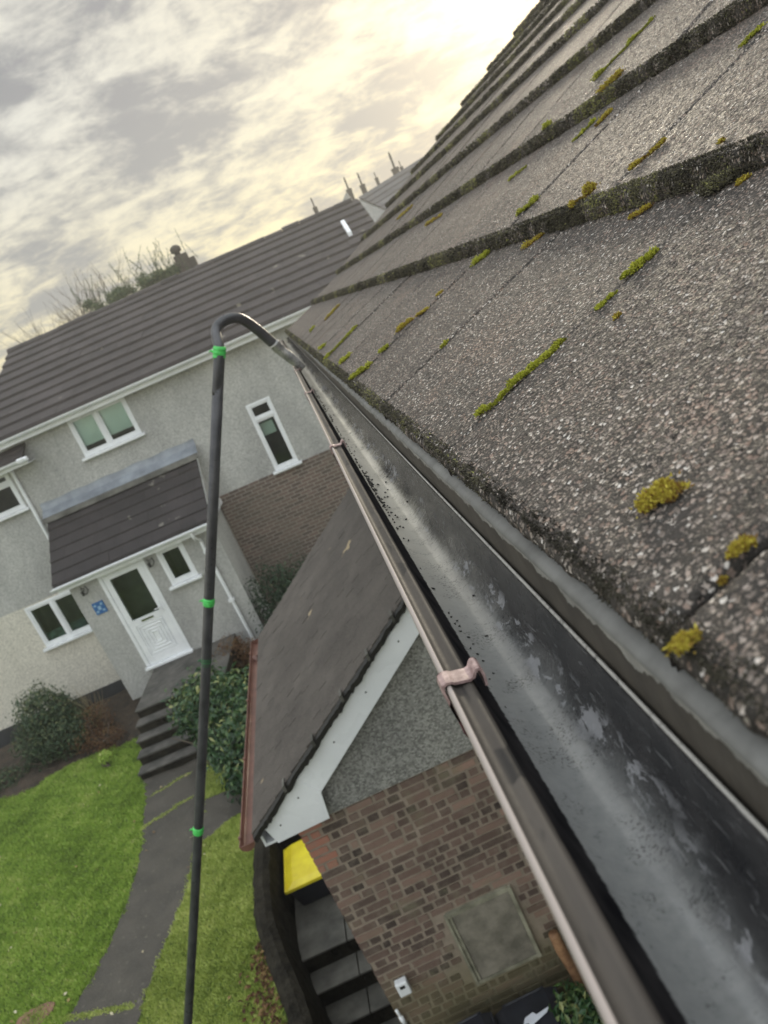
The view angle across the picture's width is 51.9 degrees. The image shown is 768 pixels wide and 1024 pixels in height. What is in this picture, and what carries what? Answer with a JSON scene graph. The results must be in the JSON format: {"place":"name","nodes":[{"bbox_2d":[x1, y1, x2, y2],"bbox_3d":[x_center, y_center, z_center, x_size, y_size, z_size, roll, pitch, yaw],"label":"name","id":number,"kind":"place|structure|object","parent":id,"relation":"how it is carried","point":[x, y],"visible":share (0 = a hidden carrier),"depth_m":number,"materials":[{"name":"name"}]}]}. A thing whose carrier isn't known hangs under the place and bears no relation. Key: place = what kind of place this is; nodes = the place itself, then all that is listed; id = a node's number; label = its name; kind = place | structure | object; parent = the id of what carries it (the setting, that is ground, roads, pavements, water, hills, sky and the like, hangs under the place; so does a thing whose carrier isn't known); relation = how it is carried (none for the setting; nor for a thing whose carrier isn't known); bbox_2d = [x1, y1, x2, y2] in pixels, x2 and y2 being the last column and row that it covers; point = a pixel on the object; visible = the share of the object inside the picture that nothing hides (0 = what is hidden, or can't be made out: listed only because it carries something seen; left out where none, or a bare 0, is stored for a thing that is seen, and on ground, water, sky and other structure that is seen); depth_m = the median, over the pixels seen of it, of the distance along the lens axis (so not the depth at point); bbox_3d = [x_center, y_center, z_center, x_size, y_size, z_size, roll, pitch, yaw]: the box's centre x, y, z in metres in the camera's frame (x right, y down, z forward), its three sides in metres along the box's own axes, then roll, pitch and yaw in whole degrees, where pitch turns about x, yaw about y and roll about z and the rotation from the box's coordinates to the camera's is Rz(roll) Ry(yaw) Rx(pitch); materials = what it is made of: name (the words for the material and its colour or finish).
{"place":"outdoors","nodes":[
{"label":"outdoors","id":0,"kind":"place"},
{"bbox_2d":[0,651,249,802],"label":"flower bed","id":1,"kind":"object","parent":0,"point":[124,704],"visible":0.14,"depth_m":15.47,"materials":[{"name":"soil"}]},
{"bbox_2d":[0,760,35,795],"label":"evergreen shrub","id":2,"kind":"object","parent":1,"relation":"on","point":[10,783],"visible":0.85,"depth_m":15.22,"materials":[{"name":"green plant"}]},
{"bbox_2d":[5,679,99,771],"bbox_3d":[-6.567,4.110,15.377,1.828,1.772,1.314,-24,16,-2],"label":"evergreen shrub","id":3,"kind":"object","parent":1,"relation":"on","point":[52,728],"visible":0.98,"depth_m":15.17,"materials":[{"name":"green plant"}]},
{"bbox_2d":[59,685,107,727],"bbox_3d":[-5.994,3.894,15.544,1.054,1.054,0.513,-24,16,-2],"label":"dry grass clump","id":4,"kind":"object","parent":1,"relation":"on","point":[97,715],"visible":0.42,"depth_m":15.61,"materials":[{"name":"plant"}]},
{"bbox_2d":[68,699,128,755],"bbox_3d":[-5.560,4.142,15.167,1.291,0.911,1.234,-24,16,-2],"label":"bronze shrub","id":5,"kind":"object","parent":1,"relation":"on","point":[103,741],"visible":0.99,"depth_m":15.11,"materials":[{"name":"brown plant"}]},
{"bbox_2d":[160,658,248,805],"bbox_3d":[-2.220,3.192,12.464,2.043,1.710,2.718,-33,18,-29],"label":"laurel bush","id":6,"kind":"object","parent":1,"relation":"on","point":[227,723],"visible":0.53,"depth_m":12.16,"materials":[{"name":"green plant"}]},
{"bbox_2d":[212,633,254,673],"bbox_3d":[-2.690,2.725,15.024,1.168,1.158,0.764,-18,17,18],"label":"russet bush","id":7,"kind":"object","parent":1,"relation":"on","point":[243,663],"visible":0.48,"depth_m":14.91,"materials":[{"name":"brown plant"}]},
{"bbox_2d":[244,552,307,632],"bbox_3d":[-1.877,1.820,15.436,2.097,2.050,1.332,-24,16,-2],"label":"ivy bush","id":8,"kind":"object","parent":1,"relation":"on","point":[276,595],"visible":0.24,"depth_m":15.39,"materials":[{"name":"green plant"}]},
{"bbox_2d":[64,758,206,1023],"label":"garden path","id":9,"kind":"structure","parent":0,"point":[124,972],"depth_m":10.18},
{"bbox_2d":[61,771,207,1021],"bbox_3d":[-3.150,4.912,10.798,1.264,0.098,4.477,-22,16,5],"label":"path moss","id":10,"kind":"object","parent":9,"relation":"on","point":[96,1011],"visible":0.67,"depth_m":8.85,"materials":[{"name":"green moss"}]},
{"bbox_2d":[0,749,300,1023],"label":"ground","id":11,"kind":"structure","parent":0,"point":[286,843],"depth_m":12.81,"materials":[{"name":"green grass"}]},
{"bbox_2d":[0,442,34,521],"bbox_3d":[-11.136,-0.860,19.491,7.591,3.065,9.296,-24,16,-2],"label":"porch roof","id":12,"kind":"structure","parent":11,"relation":"on","point":[11,499],"depth_m":15.86,"materials":[{"name":"concrete"}]},
{"bbox_2d":[0,473,29,521],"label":"window","id":13,"kind":"structure","parent":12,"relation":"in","point":[11,501],"depth_m":15.99,"materials":[{"name":"white plastic"}]},
{"bbox_2d":[16,1002,54,1023],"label":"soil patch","id":14,"kind":"object","parent":11,"relation":"on","point":[20,1020],"visible":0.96,"depth_m":9.11,"materials":[{"name":"brown soil"}]},
{"bbox_2d":[3,287,101,348],"bbox_3d":[-9.628,-2.781,27.897,4.221,10.047,3.343,-28,17,-16],"label":"bare tree","id":15,"kind":"object","parent":11,"relation":"on","point":[48,322],"visible":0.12,"depth_m":27.03,"materials":[{"name":"brown plant"}]},
{"bbox_2d":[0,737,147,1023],"bbox_3d":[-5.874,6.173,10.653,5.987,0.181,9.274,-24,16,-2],"label":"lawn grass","id":16,"kind":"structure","parent":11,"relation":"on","point":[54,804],"depth_m":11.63,"materials":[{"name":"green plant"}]},
{"bbox_2d":[43,251,136,331],"bbox_3d":[-9.358,-4.410,30.833,4.413,11.101,4.086,-34,19,-31],"label":"bare tree","id":17,"kind":"object","parent":11,"relation":"on","point":[90,297],"visible":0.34,"depth_m":29.51,"materials":[{"name":"brown plant"}]},
{"bbox_2d":[98,750,112,766],"bbox_3d":[-5.040,4.512,14.339,0.263,0.428,0.288,-29,17,-17],"label":"plant","id":18,"kind":"object","parent":11,"relation":"on","point":[103,759],"visible":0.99,"depth_m":14.27,"materials":[{"name":"green plant"}]},
{"bbox_2d":[0,774,230,1022],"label":"fallen leaves","id":19,"kind":"object","parent":11,"relation":"on","point":[68,999],"visible":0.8,"depth_m":9.24,"materials":[{"name":"brown plant"}]},
{"bbox_2d":[69,248,167,312],"bbox_3d":[-6.986,-3.877,27.084,3.356,10.383,2.270,-24,16,-2],"label":"evergreen tree","id":20,"kind":"object","parent":11,"relation":"on","point":[117,293],"visible":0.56,"depth_m":25.86,"materials":[{"name":"green plant"}]},
{"bbox_2d":[125,228,197,292],"bbox_3d":[-5.540,-4.054,26.165,2.575,10.084,1.947,-24,16,-2],"label":"evergreen tree","id":21,"kind":"object","parent":11,"relation":"on","point":[161,274],"visible":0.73,"depth_m":24.76,"materials":[{"name":"green plant"}]},
{"bbox_2d":[0,198,374,747],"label":"terraced house","id":22,"kind":"structure","parent":11,"relation":"on","point":[105,414],"depth_m":15.97,"materials":[{"name":"paint"}]},
{"bbox_2d":[24,590,92,651],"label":"window","id":23,"kind":"structure","parent":22,"relation":"in","point":[60,616],"depth_m":16.86,"materials":[{"name":"white plastic"}]},
{"bbox_2d":[67,397,145,461],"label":"window","id":24,"kind":"structure","parent":22,"relation":"in","point":[112,423],"depth_m":15.76,"materials":[{"name":"white plastic"}]},
{"bbox_2d":[97,551,193,671],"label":"door","id":25,"kind":"structure","parent":22,"relation":"in","point":[155,632],"depth_m":15.61,"materials":[{"name":"white plastic"}]},
{"bbox_2d":[155,541,202,590],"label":"window","id":26,"kind":"structure","parent":22,"relation":"in","point":[178,553],"depth_m":15.28,"materials":[{"name":"white plastic"}]},
{"bbox_2d":[170,245,198,272],"bbox_3d":[-6.069,-7.291,25.244,0.760,2.620,0.600,-24,16,-2],"label":"chimney","id":27,"kind":"object","parent":22,"relation":"attached to","point":[191,262],"visible":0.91,"depth_m":24.79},
{"bbox_2d":[245,396,301,474],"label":"window","id":28,"kind":"structure","parent":22,"relation":"in","point":[262,413],"depth_m":16.18,"materials":[{"name":"white plastic"}]},
{"bbox_2d":[310,198,318,212],"bbox_3d":[-2.759,-12.601,34.157,0.197,2.050,0.197,-24,16,-2],"label":"chimney","id":29,"kind":"object","parent":22,"relation":"attached to","point":[315,208],"visible":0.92,"depth_m":33.93,"materials":[{"name":"grey"}]},
{"bbox_2d":[137,635,246,779],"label":"garden steps","id":30,"kind":"structure","parent":11,"relation":"on","point":[158,738],"depth_m":13.70,"materials":[{"name":"grey concrete"}]},
{"bbox_2d":[135,633,234,776],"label":"step treads","id":31,"kind":"object","parent":30,"relation":"on","point":[168,676],"visible":0.55,"depth_m":14.27,"materials":[{"name":"concrete"}]},
{"bbox_2d":[137,762,286,1023],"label":"rough grass","id":32,"kind":"structure","parent":11,"relation":"on","point":[218,846],"depth_m":8.85,"materials":[{"name":"green plant"}]},
{"bbox_2d":[183,312,304,1023],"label":"gutter vacuum pole","id":33,"kind":"object","parent":11,"relation":"on","point":[220,323],"visible":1,"depth_m":4.27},
{"bbox_2d":[238,942,287,1023],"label":"dead leaves","id":34,"kind":"object","parent":11,"relation":"on","point":[263,973],"visible":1,"depth_m":7.76,"materials":[{"name":"plant"}]},
{"bbox_2d":[252,838,331,1023],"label":"retaining wall","id":35,"kind":"structure","parent":11,"relation":"on","point":[276,929],"depth_m":8.51,"materials":[{"name":"grey concrete"}]},
{"bbox_2d":[303,919,396,1023],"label":"passage steps","id":36,"kind":"structure","parent":11,"relation":"on","point":[352,986],"depth_m":8.60,"materials":[{"name":"black concrete"}]},
{"bbox_2d":[295,894,400,1023],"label":"paving slabs","id":37,"kind":"structure","parent":36,"relation":"on","point":[320,924],"depth_m":8.78,"materials":[{"name":"grey concrete"}]},
{"bbox_2d":[283,839,330,905],"bbox_3d":[-0.861,4.413,9.735,0.655,0.415,0.816,-24,16,-2],"label":"storage box","id":38,"kind":"object","parent":37,"relation":"on","point":[304,883],"visible":0.52,"depth_m":9.48,"materials":[{"name":"plastic"}]},
{"bbox_2d":[343,156,423,221],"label":"house","id":39,"kind":"structure","parent":11,"relation":"on","point":[374,200],"depth_m":30.22,"materials":[{"name":"tile"}]},
{"bbox_2d":[343,177,354,199],"bbox_3d":[-1.296,-13.373,34.157,0.232,2.250,0.232,-24,16,-2],"label":"chimney","id":40,"kind":"object","parent":39,"relation":"attached to","point":[349,192],"visible":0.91,"depth_m":33.94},
{"bbox_2d":[357,173,366,193],"bbox_3d":[-0.697,-13.522,34.171,0.232,2.350,0.232,-24,16,-2],"label":"chimney","id":41,"kind":"object","parent":39,"relation":"attached to","point":[363,188],"visible":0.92,"depth_m":33.94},
{"bbox_2d":[374,173,379,184],"bbox_3d":[-0.139,-15.539,38.164,0.162,1.800,0.162,-24,16,-2],"label":"chimney","id":42,"kind":"object","parent":39,"relation":"attached to","point":[377,180],"visible":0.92,"depth_m":37.97,"materials":[{"name":"grey"}]},
{"bbox_2d":[388,152,399,174],"bbox_3d":[0.718,-15.154,36.157,0.325,2.650,0.325,-24,16,-2],"label":"chimney","id":43,"kind":"object","parent":39,"relation":"attached to","point":[394,170],"visible":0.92,"depth_m":35.88,"materials":[{"name":"grey"}]},
{"bbox_2d":[238,488,588,1023],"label":"lean to","id":44,"kind":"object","parent":11,"relation":"on","point":[365,778],"visible":0.86,"depth_m":5.98,"materials":[{"name":"tile"}]},
{"bbox_2d":[280,0,767,1023],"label":"house","id":45,"kind":"structure","parent":11,"relation":"on","point":[624,762],"depth_m":0.67,"materials":[{"name":"brick"},{"name":"dark concrete tile"},{"name":"tile"}]},
{"bbox_2d":[324,303,339,319],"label":"moss cushion","id":46,"kind":"object","parent":45,"relation":"on","point":[333,310],"visible":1,"depth_m":4.79,"materials":[{"name":"green plant"}]},
{"bbox_2d":[323,324,357,358],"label":"moss cushion","id":47,"kind":"object","parent":45,"relation":"on","point":[341,341],"visible":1,"depth_m":2.89,"materials":[{"name":"green plant"}]},
{"bbox_2d":[338,351,351,364],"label":"moss cushion","id":48,"kind":"object","parent":45,"relation":"on","point":[343,359],"visible":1,"depth_m":2.37,"materials":[{"name":"green plant"}]},
{"bbox_2d":[348,361,372,379],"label":"moss cushion","id":49,"kind":"object","parent":45,"relation":"on","point":[361,369],"visible":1,"depth_m":1.91,"materials":[{"name":"green plant"}]},
{"bbox_2d":[377,343,388,352],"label":"moss cushion","id":50,"kind":"object","parent":45,"relation":"on","point":[384,347],"visible":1,"depth_m":1.91,"materials":[{"name":"green plant"}]},
{"bbox_2d":[394,317,414,334],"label":"moss cushion","id":51,"kind":"object","parent":45,"relation":"on","point":[400,326],"visible":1,"depth_m":1.94,"materials":[{"name":"plant"}]},
{"bbox_2d":[396,204,412,219],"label":"moss cushion","id":52,"kind":"object","parent":45,"relation":"on","point":[405,211],"visible":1,"depth_m":5.52,"materials":[{"name":"plant"}]},
{"bbox_2d":[311,386,505,707],"bbox_3d":[-0.096,-0.208,2.091,0.048,0.020,3.039,-24,16,-2],"label":"gutter debris","id":53,"kind":"object","parent":45,"relation":"on","point":[371,484],"visible":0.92,"depth_m":1.42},
{"bbox_2d":[414,306,429,316],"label":"moss cushion","id":54,"kind":"object","parent":45,"relation":"on","point":[422,311],"visible":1,"depth_m":1.90,"materials":[{"name":"plant"}]},
{"bbox_2d":[424,213,442,225],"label":"moss cushion","id":55,"kind":"object","parent":45,"relation":"on","point":[432,220],"visible":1,"depth_m":3.50,"materials":[{"name":"plant"}]},
{"bbox_2d":[440,339,448,348],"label":"moss cushion","id":56,"kind":"object","parent":45,"relation":"on","point":[444,343],"visible":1,"depth_m":1.39,"materials":[{"name":"green plant"}]},
{"bbox_2d":[470,248,489,266],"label":"moss cushion","id":57,"kind":"object","parent":45,"relation":"on","point":[481,256],"visible":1,"depth_m":1.84,"materials":[{"name":"green plant"}]},
{"bbox_2d":[473,385,512,416],"bbox_3d":[0.125,-0.128,0.909,0.055,0.024,0.021,-19,17,17],"label":"moss cushion","id":58,"kind":"object","parent":45,"relation":"on","point":[483,408],"visible":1,"depth_m":0.91,"materials":[{"name":"green plant"}]},
{"bbox_2d":[507,165,526,180],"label":"moss cushion","id":59,"kind":"object","parent":45,"relation":"on","point":[516,173],"visible":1,"depth_m":2.29,"materials":[{"name":"green plant"}]},
{"bbox_2d":[284,0,767,734],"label":"roof tile edges","id":60,"kind":"object","parent":45,"relation":"on","point":[548,218],"visible":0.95,"depth_m":1.71,"materials":[{"name":"grey concrete"}]},
{"bbox_2d":[515,194,539,216],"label":"moss cushion","id":61,"kind":"object","parent":45,"relation":"on","point":[534,199],"visible":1,"depth_m":1.67,"materials":[{"name":"green plant"}]},
{"bbox_2d":[520,232,544,249],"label":"moss cushion","id":62,"kind":"object","parent":45,"relation":"on","point":[526,244],"visible":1,"depth_m":1.50,"materials":[{"name":"plant"}]},
{"bbox_2d":[506,337,566,386],"bbox_3d":[0.173,-0.169,0.894,0.084,0.032,0.026,-20,16,13],"label":"moss cushion","id":63,"kind":"object","parent":45,"relation":"on","point":[533,365],"visible":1,"depth_m":0.89,"materials":[{"name":"green plant"}]},
{"bbox_2d":[541,119,552,130],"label":"moss cushion","id":64,"kind":"object","parent":45,"relation":"on","point":[547,123],"visible":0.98,"depth_m":2.28,"materials":[{"name":"green plant"}]},
{"bbox_2d":[567,180,600,208],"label":"moss cushion","id":65,"kind":"object","parent":45,"relation":"on","point":[588,188],"visible":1,"depth_m":1.27,"materials":[{"name":"plant"}]},
{"bbox_2d":[571,116,598,141],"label":"moss cushion","id":66,"kind":"object","parent":45,"relation":"on","point":[590,123],"visible":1,"depth_m":1.84,"materials":[{"name":"green plant"}]},
{"bbox_2d":[594,107,612,126],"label":"moss cushion","id":67,"kind":"object","parent":45,"relation":"on","point":[604,115],"visible":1,"depth_m":1.74,"materials":[{"name":"plant"}]},
{"bbox_2d":[593,289,617,310],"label":"moss cushion","id":68,"kind":"object","parent":45,"relation":"on","point":[602,302],"visible":1,"depth_m":0.88,"materials":[{"name":"green plant"}]},
{"bbox_2d":[595,66,625,95],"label":"moss cushion","id":69,"kind":"object","parent":45,"relation":"on","point":[614,77],"visible":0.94,"depth_m":1.85,"materials":[{"name":"plant"}]},
{"bbox_2d":[612,310,621,320],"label":"moss cushion","id":70,"kind":"object","parent":45,"relation":"on","point":[616,316],"visible":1,"depth_m":0.81,"materials":[{"name":"plant"}]},
{"bbox_2d":[590,14,654,81],"bbox_3d":[0.625,-1.216,2.074,0.198,0.080,0.034,-13,19,34],"label":"moss cushion","id":71,"kind":"object","parent":45,"relation":"on","point":[598,73],"visible":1,"depth_m":2.06,"materials":[{"name":"green plant"}]},
{"bbox_2d":[619,246,659,279],"bbox_3d":[0.287,-0.281,0.887,0.047,0.024,0.033,-24,16,-2],"label":"moss cushion","id":72,"kind":"object","parent":45,"relation":"on","point":[638,263],"visible":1,"depth_m":0.88,"materials":[{"name":"green plant"}]},
{"bbox_2d":[627,202,654,219],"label":"moss cushion","id":73,"kind":"object","parent":45,"relation":"on","point":[641,210],"visible":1,"depth_m":1.06,"materials":[{"name":"plant"}]},
{"bbox_2d":[627,137,666,170],"bbox_3d":[0.382,-0.521,1.148,0.064,0.027,0.024,-9,21,42],"label":"moss cushion","id":74,"kind":"object","parent":45,"relation":"on","point":[632,165],"visible":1,"depth_m":1.15,"materials":[{"name":"plant"}]},
{"bbox_2d":[628,469,694,518],"bbox_3d":[0.173,-0.010,0.493,0.038,0.017,0.035,-24,16,-2],"label":"moss cushion","id":75,"kind":"object","parent":45,"relation":"on","point":[666,489],"visible":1,"depth_m":0.49,"materials":[{"name":"plant"}]},
{"bbox_2d":[662,623,702,656],"bbox_3d":[0.144,0.062,0.380,0.020,0.010,0.018,-35,20,-35],"label":"moss cushion","id":76,"kind":"object","parent":45,"relation":"on","point":[681,641],"visible":1,"depth_m":0.38,"materials":[{"name":"plant"}]},
{"bbox_2d":[690,163,747,204],"bbox_3d":[0.373,-0.368,0.880,0.044,0.029,0.085,-31,17,-24],"label":"moss cushion","id":77,"kind":"object","parent":45,"relation":"on","point":[716,183],"visible":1,"depth_m":0.88,"materials":[{"name":"green plant"}]},
{"bbox_2d":[715,137,725,144],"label":"moss cushion","id":78,"kind":"object","parent":45,"relation":"on","point":[721,140],"visible":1,"depth_m":0.90,"materials":[{"name":"plant"}]},
{"bbox_2d":[716,574,728,585],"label":"moss cushion","id":79,"kind":"object","parent":45,"relation":"on","point":[721,580],"visible":1,"depth_m":0.39,"materials":[{"name":"plant"}]},
{"bbox_2d":[724,532,757,559],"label":"moss cushion","id":80,"kind":"object","parent":45,"relation":"on","point":[745,543],"visible":1,"depth_m":0.40,"materials":[{"name":"plant"}]},
{"bbox_2d":[733,172,751,185],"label":"moss cushion","id":81,"kind":"object","parent":45,"relation":"on","point":[743,178],"visible":1,"depth_m":0.84,"materials":[{"name":"plant"}]},
{"bbox_2d":[734,21,767,50],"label":"moss cushion","id":82,"kind":"object","parent":45,"relation":"on","point":[758,28],"visible":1,"depth_m":1.18,"materials":[{"name":"green plant"}]},
{"bbox_2d":[203,790,241,838],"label":"side path","id":83,"kind":"structure","parent":0,"point":[220,809],"depth_m":11.48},
{"bbox_2d":[0,0,538,372],"label":"sky","id":84,"kind":"structure","parent":0,"point":[125,124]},
{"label":"yard slab","id":85,"kind":"structure","parent":0,"visible":0},
{"bbox_2d":[456,1011,495,1023],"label":"wheelie bin","id":86,"kind":"object","parent":85,"relation":"on","point":[479,1017],"visible":1,"depth_m":6.12,"materials":[{"name":"plastic"}]},
{"bbox_2d":[494,986,569,1023],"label":"wheelie bin","id":87,"kind":"object","parent":85,"relation":"on","point":[530,1007],"visible":0.86,"depth_m":6.04,"materials":[{"name":"plastic"}]},
{"bbox_2d":[548,929,588,994],"bbox_3d":[1.621,3.865,6.280,0.237,1.309,0.119,-9,21,41],"label":"cut trunk","id":88,"kind":"object","parent":85,"relation":"on","point":[563,953],"visible":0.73,"depth_m":6.17,"materials":[{"name":"brown wood"}]},
{"bbox_2d":[548,977,603,1023],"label":"glossy bush","id":89,"kind":"object","parent":85,"relation":"on","point":[577,997],"visible":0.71,"depth_m":5.79,"materials":[{"name":"green plant"}]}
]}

